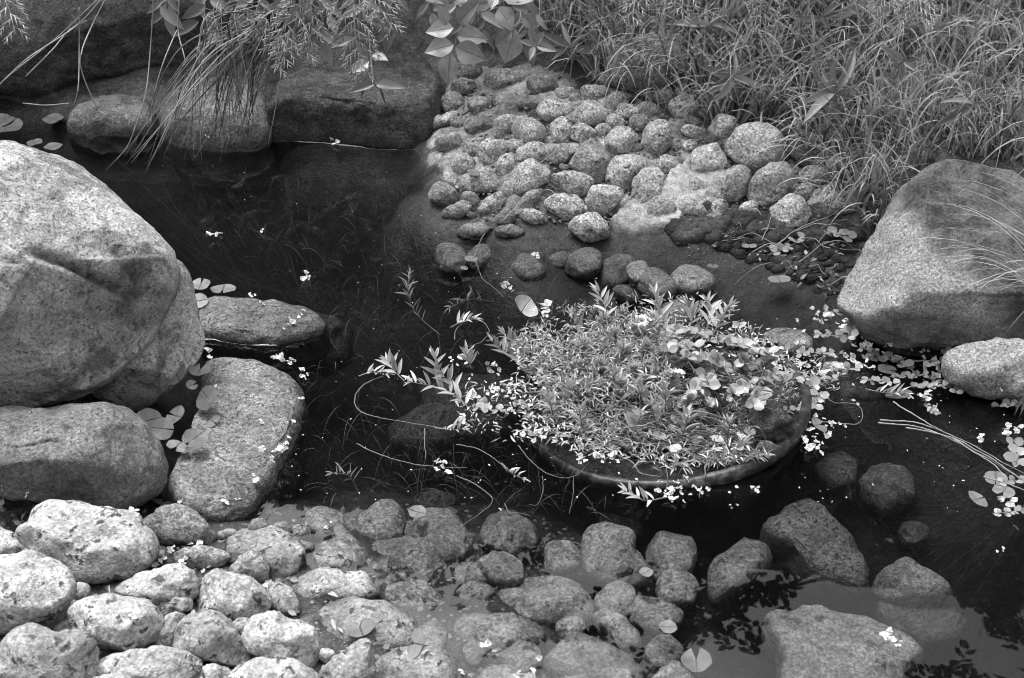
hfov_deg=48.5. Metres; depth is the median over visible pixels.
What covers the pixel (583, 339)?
feathery plant
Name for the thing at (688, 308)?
water plant
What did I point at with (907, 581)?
sunken stone
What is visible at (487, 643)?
fallen blossom
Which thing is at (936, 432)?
floating grass
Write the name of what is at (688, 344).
moneywort
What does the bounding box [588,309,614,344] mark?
feathery plant
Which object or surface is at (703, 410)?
pennywort
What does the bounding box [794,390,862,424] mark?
floating runner
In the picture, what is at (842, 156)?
grass tuft
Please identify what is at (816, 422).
lily pad
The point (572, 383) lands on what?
water plant
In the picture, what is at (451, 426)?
water plant
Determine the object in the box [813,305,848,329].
fallen blossom
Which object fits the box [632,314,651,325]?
fallen blossom
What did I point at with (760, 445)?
stone
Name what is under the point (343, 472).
drowned shoot
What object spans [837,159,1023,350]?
boulder
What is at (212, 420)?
lily pad
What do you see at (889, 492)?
sunken stone
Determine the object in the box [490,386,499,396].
fallen blossom
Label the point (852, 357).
fallen blossom
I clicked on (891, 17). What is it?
leafy plant
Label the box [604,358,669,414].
water plant
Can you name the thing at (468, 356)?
water plant
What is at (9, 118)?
lily pad
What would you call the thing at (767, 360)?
moneywort
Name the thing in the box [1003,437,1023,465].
moneywort
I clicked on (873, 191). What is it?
grass tuft
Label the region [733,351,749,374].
moneywort
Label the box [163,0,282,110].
sedge
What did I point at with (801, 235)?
moneywort
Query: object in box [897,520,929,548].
sunken stone
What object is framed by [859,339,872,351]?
fallen blossom
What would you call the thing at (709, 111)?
grass tuft
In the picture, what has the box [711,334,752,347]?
moneywort
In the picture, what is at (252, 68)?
sedge
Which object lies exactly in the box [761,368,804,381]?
moneywort
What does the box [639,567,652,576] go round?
dead leaf
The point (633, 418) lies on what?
water plant
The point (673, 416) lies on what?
pennywort
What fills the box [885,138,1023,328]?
grass tuft
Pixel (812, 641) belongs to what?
sunken stone
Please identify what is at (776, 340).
lily pad
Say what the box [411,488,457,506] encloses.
sunken stone
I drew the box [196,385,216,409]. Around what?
lily pad
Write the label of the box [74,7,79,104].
dry stem
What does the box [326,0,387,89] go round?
cypress spray
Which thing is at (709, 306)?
water plant
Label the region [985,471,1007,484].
lily pad
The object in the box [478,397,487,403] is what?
blossom
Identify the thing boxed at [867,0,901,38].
cypress spray
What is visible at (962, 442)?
floating grass
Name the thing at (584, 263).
loose stone
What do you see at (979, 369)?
rock
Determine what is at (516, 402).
fallen blossom
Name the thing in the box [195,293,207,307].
lily pad
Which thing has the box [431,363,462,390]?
water plant
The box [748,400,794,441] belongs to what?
soil lump
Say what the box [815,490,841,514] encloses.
sunken stone
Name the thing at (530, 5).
leafy plant
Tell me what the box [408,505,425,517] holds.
dead leaf
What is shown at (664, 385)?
water plant
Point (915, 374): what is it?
moneywort
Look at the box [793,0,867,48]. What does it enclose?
bamboo grass
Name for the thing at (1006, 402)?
moneywort
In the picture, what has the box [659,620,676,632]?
dead leaf
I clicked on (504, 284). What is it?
fallen blossom
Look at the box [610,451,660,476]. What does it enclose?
floating runner
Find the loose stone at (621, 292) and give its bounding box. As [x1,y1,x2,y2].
[612,285,648,305]
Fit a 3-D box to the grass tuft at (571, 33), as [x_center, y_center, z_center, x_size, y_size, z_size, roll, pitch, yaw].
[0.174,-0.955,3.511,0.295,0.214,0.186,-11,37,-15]
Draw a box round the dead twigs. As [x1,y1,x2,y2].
[485,100,861,285]
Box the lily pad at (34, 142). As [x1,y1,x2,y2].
[27,138,41,145]
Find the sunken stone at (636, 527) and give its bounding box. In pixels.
[598,513,643,538]
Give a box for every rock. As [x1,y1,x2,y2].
[67,94,159,158]
[160,76,276,190]
[305,312,354,377]
[605,30,689,92]
[941,337,1023,402]
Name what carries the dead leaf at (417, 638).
on the cobble shore
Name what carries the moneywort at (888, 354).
on the water
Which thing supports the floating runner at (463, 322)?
on the water
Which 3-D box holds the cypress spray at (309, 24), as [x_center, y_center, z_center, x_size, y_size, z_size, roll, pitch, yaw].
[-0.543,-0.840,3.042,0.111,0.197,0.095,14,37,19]
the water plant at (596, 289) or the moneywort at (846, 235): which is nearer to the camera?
the water plant at (596, 289)
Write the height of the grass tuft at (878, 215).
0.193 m
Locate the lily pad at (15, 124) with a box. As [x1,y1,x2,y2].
[0,118,22,131]
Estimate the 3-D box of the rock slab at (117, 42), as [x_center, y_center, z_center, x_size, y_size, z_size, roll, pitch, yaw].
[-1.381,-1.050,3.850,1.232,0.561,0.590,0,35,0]
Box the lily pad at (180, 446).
[166,440,187,451]
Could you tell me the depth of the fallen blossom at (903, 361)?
2.52 m
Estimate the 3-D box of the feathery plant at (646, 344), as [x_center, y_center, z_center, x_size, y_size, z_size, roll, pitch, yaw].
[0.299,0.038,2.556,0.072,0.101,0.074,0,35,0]
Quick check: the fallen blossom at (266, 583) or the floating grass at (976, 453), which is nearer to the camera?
the fallen blossom at (266, 583)
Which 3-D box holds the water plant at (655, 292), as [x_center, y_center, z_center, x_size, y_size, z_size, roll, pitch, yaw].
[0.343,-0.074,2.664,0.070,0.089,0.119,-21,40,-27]
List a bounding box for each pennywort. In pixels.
[652,444,681,453]
[653,431,665,439]
[662,414,691,422]
[675,433,702,442]
[691,408,707,415]
[699,443,723,450]
[708,435,723,441]
[721,396,732,405]
[730,426,755,434]
[734,444,743,453]
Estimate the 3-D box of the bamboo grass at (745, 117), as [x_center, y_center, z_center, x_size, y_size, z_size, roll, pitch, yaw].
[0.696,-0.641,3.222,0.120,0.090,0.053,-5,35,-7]
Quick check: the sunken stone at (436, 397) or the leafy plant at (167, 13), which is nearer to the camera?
the sunken stone at (436, 397)
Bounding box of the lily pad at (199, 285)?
[193,278,209,289]
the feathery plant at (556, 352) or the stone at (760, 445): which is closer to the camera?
the stone at (760, 445)
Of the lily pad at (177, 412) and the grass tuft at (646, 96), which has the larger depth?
the grass tuft at (646, 96)
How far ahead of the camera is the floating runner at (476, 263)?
2.90 m
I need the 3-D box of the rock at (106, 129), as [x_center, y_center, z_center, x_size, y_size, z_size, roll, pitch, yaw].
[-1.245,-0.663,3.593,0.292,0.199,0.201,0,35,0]
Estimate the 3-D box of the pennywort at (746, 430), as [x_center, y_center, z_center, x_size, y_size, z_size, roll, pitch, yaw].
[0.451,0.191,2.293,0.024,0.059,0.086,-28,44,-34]
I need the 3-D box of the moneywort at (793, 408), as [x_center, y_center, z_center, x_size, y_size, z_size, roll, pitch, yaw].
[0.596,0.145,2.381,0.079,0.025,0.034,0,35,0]
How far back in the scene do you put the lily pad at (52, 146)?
3.44 m
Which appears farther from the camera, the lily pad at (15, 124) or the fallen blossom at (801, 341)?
the lily pad at (15, 124)
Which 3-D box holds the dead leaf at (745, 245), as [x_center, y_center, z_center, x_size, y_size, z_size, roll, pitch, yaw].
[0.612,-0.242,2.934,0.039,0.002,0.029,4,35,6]
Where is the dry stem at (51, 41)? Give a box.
[3,0,96,81]
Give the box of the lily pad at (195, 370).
[189,363,210,375]
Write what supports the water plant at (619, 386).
in the plant pot
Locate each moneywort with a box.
[472,402,512,413]
[659,329,678,352]
[660,339,704,349]
[665,324,712,338]
[666,342,684,368]
[674,389,696,410]
[680,349,710,364]
[689,377,715,406]
[694,367,720,389]
[708,350,734,376]
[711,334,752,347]
[726,376,760,395]
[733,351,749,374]
[736,346,778,357]
[745,385,772,409]
[748,355,778,372]
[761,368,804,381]
[768,232,805,254]
[774,343,789,356]
[783,401,815,413]
[795,347,834,357]
[805,374,838,380]
[805,376,829,409]
[813,329,850,337]
[820,361,860,370]
[824,226,856,241]
[833,309,858,342]
[859,376,899,384]
[867,349,913,368]
[889,370,928,378]
[908,379,948,388]
[938,378,963,393]
[939,344,950,360]
[991,398,1023,407]
[992,505,1023,516]
[997,475,1023,486]
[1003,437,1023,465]
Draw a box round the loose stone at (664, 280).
[635,267,677,303]
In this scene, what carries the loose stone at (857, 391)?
on the ground at (968, 536)
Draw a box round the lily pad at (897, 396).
[885,389,911,398]
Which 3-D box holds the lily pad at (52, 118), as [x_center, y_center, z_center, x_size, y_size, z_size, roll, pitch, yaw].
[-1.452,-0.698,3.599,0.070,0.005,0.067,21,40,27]
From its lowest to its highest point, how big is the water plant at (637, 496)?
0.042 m
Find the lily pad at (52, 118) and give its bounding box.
[42,113,63,123]
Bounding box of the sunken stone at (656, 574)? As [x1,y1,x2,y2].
[651,566,660,583]
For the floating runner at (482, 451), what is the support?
on the water
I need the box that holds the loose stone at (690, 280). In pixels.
[671,264,714,301]
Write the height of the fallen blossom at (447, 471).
0.014 m
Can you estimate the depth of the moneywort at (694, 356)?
2.41 m
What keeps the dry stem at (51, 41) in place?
on the ground at (968, 536)
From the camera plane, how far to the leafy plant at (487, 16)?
3.46 m
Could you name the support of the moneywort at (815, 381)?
on the water
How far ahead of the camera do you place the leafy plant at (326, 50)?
3.50 m
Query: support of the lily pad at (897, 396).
on the water
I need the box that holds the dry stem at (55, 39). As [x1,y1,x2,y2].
[0,0,100,84]
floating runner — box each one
[354,376,440,427]
[356,443,466,467]
[454,318,489,346]
[456,444,507,471]
[456,475,492,529]
[474,233,503,296]
[504,503,529,515]
[505,109,603,179]
[518,445,587,477]
[601,366,659,413]
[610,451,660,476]
[665,463,667,492]
[771,209,838,248]
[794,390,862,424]
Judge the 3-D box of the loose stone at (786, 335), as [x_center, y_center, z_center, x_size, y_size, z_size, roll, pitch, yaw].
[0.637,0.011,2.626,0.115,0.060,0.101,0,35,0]
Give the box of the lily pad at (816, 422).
[812,417,826,431]
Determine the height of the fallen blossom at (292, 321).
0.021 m
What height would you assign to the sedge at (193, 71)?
0.460 m
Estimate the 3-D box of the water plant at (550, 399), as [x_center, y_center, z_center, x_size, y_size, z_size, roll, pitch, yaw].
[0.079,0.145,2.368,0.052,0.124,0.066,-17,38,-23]
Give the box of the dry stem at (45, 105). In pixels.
[23,103,68,105]
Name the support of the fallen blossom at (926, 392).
on the water
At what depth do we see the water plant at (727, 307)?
2.61 m
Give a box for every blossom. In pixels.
[129,506,139,514]
[152,555,166,567]
[178,555,188,563]
[204,347,212,358]
[206,231,222,236]
[220,499,228,504]
[252,473,258,482]
[257,445,284,461]
[262,580,273,586]
[270,352,284,361]
[278,435,290,449]
[283,589,290,596]
[286,357,295,364]
[288,316,300,323]
[300,270,310,280]
[434,458,452,473]
[458,413,469,424]
[466,390,480,398]
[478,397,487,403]
[479,639,495,651]
[485,361,500,372]
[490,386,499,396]
[500,281,514,291]
[513,399,531,409]
[515,426,533,436]
[517,655,542,674]
[522,410,532,417]
[531,252,539,257]
[531,427,547,442]
[540,299,552,312]
[576,453,587,463]
[608,450,616,459]
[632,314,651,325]
[663,486,678,499]
[669,364,685,373]
[673,475,688,488]
[732,321,746,327]
[736,432,745,439]
[748,337,759,347]
[772,356,783,369]
[794,339,805,344]
[801,433,830,454]
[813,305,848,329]
[816,362,829,375]
[831,343,871,372]
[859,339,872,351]
[879,627,896,641]
[891,355,914,369]
[919,388,932,400]
[922,354,939,369]
[924,403,940,415]
[927,367,940,382]
[977,433,984,441]
[997,496,1017,506]
[1002,422,1019,435]
[1014,424,1023,433]
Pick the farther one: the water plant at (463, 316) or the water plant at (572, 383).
the water plant at (463, 316)
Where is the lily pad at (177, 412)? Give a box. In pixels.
[166,405,184,423]
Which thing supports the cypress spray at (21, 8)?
hanging from the tree
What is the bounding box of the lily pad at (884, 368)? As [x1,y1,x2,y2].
[878,364,895,373]
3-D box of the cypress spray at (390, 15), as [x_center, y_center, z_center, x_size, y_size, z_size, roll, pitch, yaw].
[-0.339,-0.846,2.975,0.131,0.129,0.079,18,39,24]
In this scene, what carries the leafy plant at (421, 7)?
hanging from the tree
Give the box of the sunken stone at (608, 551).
[580,522,635,587]
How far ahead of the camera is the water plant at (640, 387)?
2.35 m
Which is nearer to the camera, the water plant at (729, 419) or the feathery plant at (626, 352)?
the water plant at (729, 419)
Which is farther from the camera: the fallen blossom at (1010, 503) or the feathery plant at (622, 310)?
the feathery plant at (622, 310)
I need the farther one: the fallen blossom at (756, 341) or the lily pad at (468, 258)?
the lily pad at (468, 258)
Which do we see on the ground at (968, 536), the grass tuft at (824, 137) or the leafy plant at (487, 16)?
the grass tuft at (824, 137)
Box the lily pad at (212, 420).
[206,415,219,426]
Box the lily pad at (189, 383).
[186,380,197,389]
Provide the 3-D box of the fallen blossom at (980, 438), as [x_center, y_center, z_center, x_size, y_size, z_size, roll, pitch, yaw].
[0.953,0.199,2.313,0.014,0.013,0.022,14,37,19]
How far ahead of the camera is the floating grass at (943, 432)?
2.33 m
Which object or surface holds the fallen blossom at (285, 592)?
on the cobble shore
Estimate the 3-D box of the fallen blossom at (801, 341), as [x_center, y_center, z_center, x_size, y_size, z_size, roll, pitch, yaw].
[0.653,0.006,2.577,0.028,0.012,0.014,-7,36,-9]
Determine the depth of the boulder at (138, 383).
2.35 m
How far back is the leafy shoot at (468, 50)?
3.11 m
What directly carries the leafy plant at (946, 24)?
on the ground at (968, 536)
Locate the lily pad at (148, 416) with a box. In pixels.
[136,408,161,429]
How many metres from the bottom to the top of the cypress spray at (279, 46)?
0.114 m
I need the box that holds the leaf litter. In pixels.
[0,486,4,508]
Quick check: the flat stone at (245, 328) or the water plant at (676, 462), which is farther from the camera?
the flat stone at (245, 328)
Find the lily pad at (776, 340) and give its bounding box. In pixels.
[771,337,783,343]
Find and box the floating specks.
[194,156,1003,511]
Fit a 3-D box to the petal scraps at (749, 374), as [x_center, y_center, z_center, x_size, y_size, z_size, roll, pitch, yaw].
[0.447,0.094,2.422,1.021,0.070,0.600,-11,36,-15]
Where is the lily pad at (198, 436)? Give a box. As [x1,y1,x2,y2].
[182,428,206,447]
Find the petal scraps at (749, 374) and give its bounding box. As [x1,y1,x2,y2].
[456,318,934,502]
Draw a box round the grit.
[453,66,856,286]
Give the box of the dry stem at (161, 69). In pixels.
[150,30,176,122]
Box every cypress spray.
[0,0,31,44]
[258,0,332,65]
[268,30,300,79]
[280,0,330,67]
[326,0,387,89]
[361,0,405,39]
[617,0,651,26]
[666,0,699,24]
[746,0,782,38]
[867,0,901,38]
[895,0,942,30]
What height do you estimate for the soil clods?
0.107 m
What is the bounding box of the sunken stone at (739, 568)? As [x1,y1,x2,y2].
[707,537,772,609]
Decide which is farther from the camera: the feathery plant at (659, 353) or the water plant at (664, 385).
the feathery plant at (659, 353)
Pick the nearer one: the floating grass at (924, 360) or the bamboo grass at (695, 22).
the floating grass at (924, 360)
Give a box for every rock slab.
[0,0,278,95]
[266,54,444,162]
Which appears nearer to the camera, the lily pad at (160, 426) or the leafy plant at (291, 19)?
the lily pad at (160, 426)
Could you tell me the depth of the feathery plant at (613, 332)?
2.60 m
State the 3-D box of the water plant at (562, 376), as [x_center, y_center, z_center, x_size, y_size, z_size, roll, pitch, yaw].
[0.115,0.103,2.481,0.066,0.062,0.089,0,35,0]
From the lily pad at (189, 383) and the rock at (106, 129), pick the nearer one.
the lily pad at (189, 383)
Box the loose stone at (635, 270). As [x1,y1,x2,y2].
[626,260,648,284]
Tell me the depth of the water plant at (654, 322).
2.62 m
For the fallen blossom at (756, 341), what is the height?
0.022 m
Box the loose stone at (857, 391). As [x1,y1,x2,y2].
[840,381,879,400]
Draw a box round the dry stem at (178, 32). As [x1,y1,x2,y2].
[177,0,188,75]
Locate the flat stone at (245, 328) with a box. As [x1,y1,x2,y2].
[198,296,329,371]
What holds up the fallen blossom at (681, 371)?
on the feathery plant at (674, 378)
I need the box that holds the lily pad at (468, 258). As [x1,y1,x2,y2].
[465,256,476,260]
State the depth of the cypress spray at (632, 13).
3.01 m
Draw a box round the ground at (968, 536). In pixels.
[0,0,1023,677]
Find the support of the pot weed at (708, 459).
in the plant pot
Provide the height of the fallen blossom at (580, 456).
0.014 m
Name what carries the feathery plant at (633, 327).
in the plant pot
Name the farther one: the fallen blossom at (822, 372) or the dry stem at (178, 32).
the dry stem at (178, 32)
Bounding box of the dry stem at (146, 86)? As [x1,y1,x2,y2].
[105,0,153,171]
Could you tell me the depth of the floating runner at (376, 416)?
2.39 m
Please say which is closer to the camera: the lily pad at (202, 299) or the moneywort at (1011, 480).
the moneywort at (1011, 480)
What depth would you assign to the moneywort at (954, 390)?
2.43 m
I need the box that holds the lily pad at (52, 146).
[44,142,62,149]
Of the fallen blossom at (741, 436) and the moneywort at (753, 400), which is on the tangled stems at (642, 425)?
the fallen blossom at (741, 436)
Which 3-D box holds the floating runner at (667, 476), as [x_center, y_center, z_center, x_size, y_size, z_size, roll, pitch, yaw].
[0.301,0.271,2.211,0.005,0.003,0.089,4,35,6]
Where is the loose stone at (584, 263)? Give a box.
[565,247,602,279]
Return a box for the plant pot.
[526,334,811,557]
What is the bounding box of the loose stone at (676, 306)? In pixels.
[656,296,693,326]
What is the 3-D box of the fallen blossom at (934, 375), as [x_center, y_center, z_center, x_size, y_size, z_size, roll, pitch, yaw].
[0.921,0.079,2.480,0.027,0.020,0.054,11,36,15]
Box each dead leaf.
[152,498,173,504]
[345,619,375,636]
[407,628,423,659]
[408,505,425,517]
[467,169,479,175]
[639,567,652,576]
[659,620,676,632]
[707,264,718,267]
[742,243,756,247]
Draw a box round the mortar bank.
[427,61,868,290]
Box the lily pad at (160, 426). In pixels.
[151,417,173,439]
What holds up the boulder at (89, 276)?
on the ground at (968, 536)
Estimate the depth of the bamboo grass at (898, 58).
3.08 m
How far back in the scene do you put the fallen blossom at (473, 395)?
2.42 m
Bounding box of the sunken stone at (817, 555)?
[758,498,869,613]
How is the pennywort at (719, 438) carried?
in the plant pot
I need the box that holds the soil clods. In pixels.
[664,201,866,295]
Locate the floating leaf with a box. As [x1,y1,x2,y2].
[515,295,537,316]
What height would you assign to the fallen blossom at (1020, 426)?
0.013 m
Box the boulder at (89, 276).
[0,140,179,406]
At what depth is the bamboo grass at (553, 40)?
3.37 m
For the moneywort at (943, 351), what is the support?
on the water
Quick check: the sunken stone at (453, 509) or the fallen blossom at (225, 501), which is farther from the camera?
the sunken stone at (453, 509)
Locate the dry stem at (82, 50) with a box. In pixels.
[80,0,104,109]
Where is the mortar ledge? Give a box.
[609,158,724,236]
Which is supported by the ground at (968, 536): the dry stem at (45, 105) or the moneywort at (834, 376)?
the dry stem at (45, 105)
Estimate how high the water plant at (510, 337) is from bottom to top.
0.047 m
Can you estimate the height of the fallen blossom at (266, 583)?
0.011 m
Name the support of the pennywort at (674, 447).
in the plant pot
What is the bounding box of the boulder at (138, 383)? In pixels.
[91,259,204,410]
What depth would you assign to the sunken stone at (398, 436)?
2.59 m
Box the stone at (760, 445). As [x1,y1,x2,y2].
[755,440,774,453]
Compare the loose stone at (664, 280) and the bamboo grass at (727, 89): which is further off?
the bamboo grass at (727, 89)
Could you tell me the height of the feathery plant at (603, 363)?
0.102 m
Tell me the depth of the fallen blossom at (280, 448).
2.23 m
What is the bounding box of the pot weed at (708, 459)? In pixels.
[452,291,846,474]
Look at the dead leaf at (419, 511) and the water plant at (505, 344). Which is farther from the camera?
the water plant at (505, 344)
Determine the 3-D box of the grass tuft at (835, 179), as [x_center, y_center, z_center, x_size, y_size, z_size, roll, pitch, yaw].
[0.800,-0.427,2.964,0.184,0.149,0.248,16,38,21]
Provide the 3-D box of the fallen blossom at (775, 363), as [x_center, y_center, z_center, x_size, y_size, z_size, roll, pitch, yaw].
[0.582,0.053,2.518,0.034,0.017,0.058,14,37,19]
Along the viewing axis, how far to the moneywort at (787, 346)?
2.54 m
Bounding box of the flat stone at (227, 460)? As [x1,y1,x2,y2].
[166,357,310,521]
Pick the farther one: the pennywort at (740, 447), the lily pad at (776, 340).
the lily pad at (776, 340)
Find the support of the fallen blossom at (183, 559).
on the cobble shore
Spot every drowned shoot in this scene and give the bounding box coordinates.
[326,462,360,490]
[395,267,439,334]
[444,285,493,312]
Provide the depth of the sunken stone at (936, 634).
2.08 m
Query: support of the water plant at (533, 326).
in the plant pot
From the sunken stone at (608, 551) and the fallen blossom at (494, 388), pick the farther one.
the fallen blossom at (494, 388)
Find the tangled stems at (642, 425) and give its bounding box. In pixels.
[508,330,794,456]
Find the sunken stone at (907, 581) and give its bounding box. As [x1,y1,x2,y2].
[871,557,952,607]
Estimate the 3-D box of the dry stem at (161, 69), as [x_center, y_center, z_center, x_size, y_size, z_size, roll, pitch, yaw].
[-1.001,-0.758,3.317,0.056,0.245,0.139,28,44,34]
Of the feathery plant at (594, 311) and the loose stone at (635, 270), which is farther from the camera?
the loose stone at (635, 270)
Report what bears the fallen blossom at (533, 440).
on the water
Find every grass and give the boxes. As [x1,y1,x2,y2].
[476,0,1023,233]
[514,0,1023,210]
[539,22,601,81]
[673,4,740,49]
[698,47,767,113]
[737,100,779,124]
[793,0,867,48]
[800,51,862,133]
[878,422,1013,474]
[880,45,926,102]
[880,419,1022,472]
[893,401,941,430]
[906,427,1018,477]
[914,360,939,361]
[932,97,987,154]
[952,438,1003,475]
[983,476,1023,489]
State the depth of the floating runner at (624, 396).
2.38 m
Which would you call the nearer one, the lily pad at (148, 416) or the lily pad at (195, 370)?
the lily pad at (148, 416)
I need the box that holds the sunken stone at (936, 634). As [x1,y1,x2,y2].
[874,600,967,669]
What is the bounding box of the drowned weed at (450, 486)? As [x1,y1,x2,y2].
[165,149,615,526]
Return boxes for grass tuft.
[538,3,596,60]
[631,82,669,118]
[648,13,724,89]
[674,72,732,125]
[741,68,806,123]
[766,108,846,165]
[776,152,853,199]
[791,110,895,185]
[799,132,929,210]
[847,166,891,228]
[864,110,953,172]
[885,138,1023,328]
[976,69,1023,160]
[1003,362,1023,416]
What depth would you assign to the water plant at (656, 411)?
2.30 m
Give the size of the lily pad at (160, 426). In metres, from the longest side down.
0.048 x 0.045 x 0.004 m
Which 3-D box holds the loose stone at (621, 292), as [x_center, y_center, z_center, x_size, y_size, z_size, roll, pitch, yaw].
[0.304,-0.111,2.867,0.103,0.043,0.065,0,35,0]
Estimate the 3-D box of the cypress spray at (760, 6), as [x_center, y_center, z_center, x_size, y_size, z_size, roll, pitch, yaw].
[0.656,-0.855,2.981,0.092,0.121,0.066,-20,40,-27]
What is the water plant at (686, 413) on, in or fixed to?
in the plant pot
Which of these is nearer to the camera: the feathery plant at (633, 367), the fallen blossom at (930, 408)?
the fallen blossom at (930, 408)
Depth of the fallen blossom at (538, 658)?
1.84 m
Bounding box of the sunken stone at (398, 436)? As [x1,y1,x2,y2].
[388,403,519,468]
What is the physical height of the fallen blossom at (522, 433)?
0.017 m
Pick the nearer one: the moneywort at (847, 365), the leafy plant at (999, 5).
the moneywort at (847, 365)
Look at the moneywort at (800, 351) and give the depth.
2.55 m
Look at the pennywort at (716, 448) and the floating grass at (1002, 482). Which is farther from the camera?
the pennywort at (716, 448)
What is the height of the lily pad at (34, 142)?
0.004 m
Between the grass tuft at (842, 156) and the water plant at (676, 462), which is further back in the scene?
the grass tuft at (842, 156)
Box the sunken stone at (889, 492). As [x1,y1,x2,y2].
[856,463,915,518]
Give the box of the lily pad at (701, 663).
[681,648,711,671]
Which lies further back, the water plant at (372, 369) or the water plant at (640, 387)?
the water plant at (372, 369)
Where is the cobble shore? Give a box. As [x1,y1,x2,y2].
[0,498,698,677]
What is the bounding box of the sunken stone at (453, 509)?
[441,507,457,512]
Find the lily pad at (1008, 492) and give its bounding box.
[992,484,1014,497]
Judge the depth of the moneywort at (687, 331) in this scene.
2.54 m
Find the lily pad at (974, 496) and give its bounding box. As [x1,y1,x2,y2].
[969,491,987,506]
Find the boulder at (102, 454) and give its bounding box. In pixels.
[0,402,168,509]
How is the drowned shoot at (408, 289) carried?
in the water
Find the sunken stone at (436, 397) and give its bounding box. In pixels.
[418,373,532,428]
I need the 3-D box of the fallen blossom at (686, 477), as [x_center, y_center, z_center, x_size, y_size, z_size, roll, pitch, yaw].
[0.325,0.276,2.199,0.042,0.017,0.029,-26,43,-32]
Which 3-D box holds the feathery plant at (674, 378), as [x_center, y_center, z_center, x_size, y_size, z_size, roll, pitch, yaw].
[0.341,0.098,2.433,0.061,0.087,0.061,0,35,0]
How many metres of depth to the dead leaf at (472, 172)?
3.11 m
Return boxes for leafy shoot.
[424,0,487,85]
[462,0,533,30]
[495,12,536,62]
[518,22,557,60]
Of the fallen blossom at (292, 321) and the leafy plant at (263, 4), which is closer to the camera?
the fallen blossom at (292, 321)
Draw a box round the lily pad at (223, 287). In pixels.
[210,284,235,292]
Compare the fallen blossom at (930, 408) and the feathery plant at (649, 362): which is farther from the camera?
the feathery plant at (649, 362)
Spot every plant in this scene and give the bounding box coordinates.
[147,0,183,36]
[175,0,231,65]
[215,0,263,67]
[234,0,290,36]
[271,0,313,36]
[307,0,341,65]
[331,0,382,59]
[348,33,403,104]
[358,363,394,376]
[360,0,408,52]
[375,349,404,381]
[401,370,473,415]
[413,0,450,27]
[420,346,448,386]
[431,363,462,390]
[435,417,471,432]
[438,0,486,65]
[450,310,483,327]
[452,0,503,65]
[458,340,477,368]
[484,332,551,389]
[497,326,545,371]
[498,0,546,64]
[501,463,529,481]
[528,320,555,378]
[537,389,568,426]
[547,338,564,370]
[552,371,579,402]
[557,371,583,407]
[562,333,595,370]
[564,399,593,432]
[565,306,595,342]
[565,356,586,387]
[578,374,603,397]
[584,353,611,391]
[585,304,603,329]
[588,281,616,326]
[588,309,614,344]
[598,322,628,361]
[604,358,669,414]
[606,362,631,399]
[608,338,635,379]
[608,373,635,406]
[610,305,631,335]
[618,481,665,505]
[622,316,643,341]
[622,358,646,384]
[623,404,648,436]
[628,376,653,409]
[629,320,686,367]
[634,337,656,362]
[636,310,663,332]
[640,355,659,387]
[641,282,672,325]
[644,391,666,430]
[649,345,672,379]
[652,380,681,416]
[658,367,683,398]
[667,456,690,474]
[670,403,699,442]
[679,293,701,326]
[699,291,722,328]
[708,296,740,336]
[715,413,736,439]
[733,432,753,450]
[864,0,912,29]
[865,383,913,398]
[921,0,973,48]
[966,0,996,6]
[969,0,1023,32]
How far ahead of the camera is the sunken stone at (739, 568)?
2.14 m
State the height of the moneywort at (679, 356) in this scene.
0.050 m
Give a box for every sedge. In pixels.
[123,10,300,170]
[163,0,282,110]
[211,0,301,152]
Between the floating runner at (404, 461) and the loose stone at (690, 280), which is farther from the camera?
the loose stone at (690, 280)
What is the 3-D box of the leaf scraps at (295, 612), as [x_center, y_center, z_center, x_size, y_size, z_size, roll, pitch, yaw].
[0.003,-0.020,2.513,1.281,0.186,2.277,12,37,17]
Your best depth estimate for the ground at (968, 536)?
2.89 m
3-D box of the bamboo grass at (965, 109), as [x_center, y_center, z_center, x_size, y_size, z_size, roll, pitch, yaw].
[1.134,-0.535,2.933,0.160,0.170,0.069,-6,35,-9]
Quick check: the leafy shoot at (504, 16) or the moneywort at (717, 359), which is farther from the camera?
the leafy shoot at (504, 16)
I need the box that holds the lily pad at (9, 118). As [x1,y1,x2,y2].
[0,113,14,126]
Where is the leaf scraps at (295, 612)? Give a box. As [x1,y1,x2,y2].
[7,94,845,669]
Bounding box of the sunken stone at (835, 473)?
[812,451,857,494]
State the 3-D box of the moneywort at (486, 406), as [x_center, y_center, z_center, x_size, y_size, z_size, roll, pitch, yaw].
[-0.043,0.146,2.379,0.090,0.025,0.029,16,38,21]
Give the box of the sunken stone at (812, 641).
[761,605,923,677]
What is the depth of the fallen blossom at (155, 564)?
2.00 m
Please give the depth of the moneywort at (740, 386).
2.30 m
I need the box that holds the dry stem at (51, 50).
[25,20,86,76]
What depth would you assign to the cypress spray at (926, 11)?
2.97 m
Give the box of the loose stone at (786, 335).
[762,327,812,360]
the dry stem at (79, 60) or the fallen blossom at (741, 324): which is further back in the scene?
the dry stem at (79, 60)
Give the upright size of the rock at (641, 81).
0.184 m

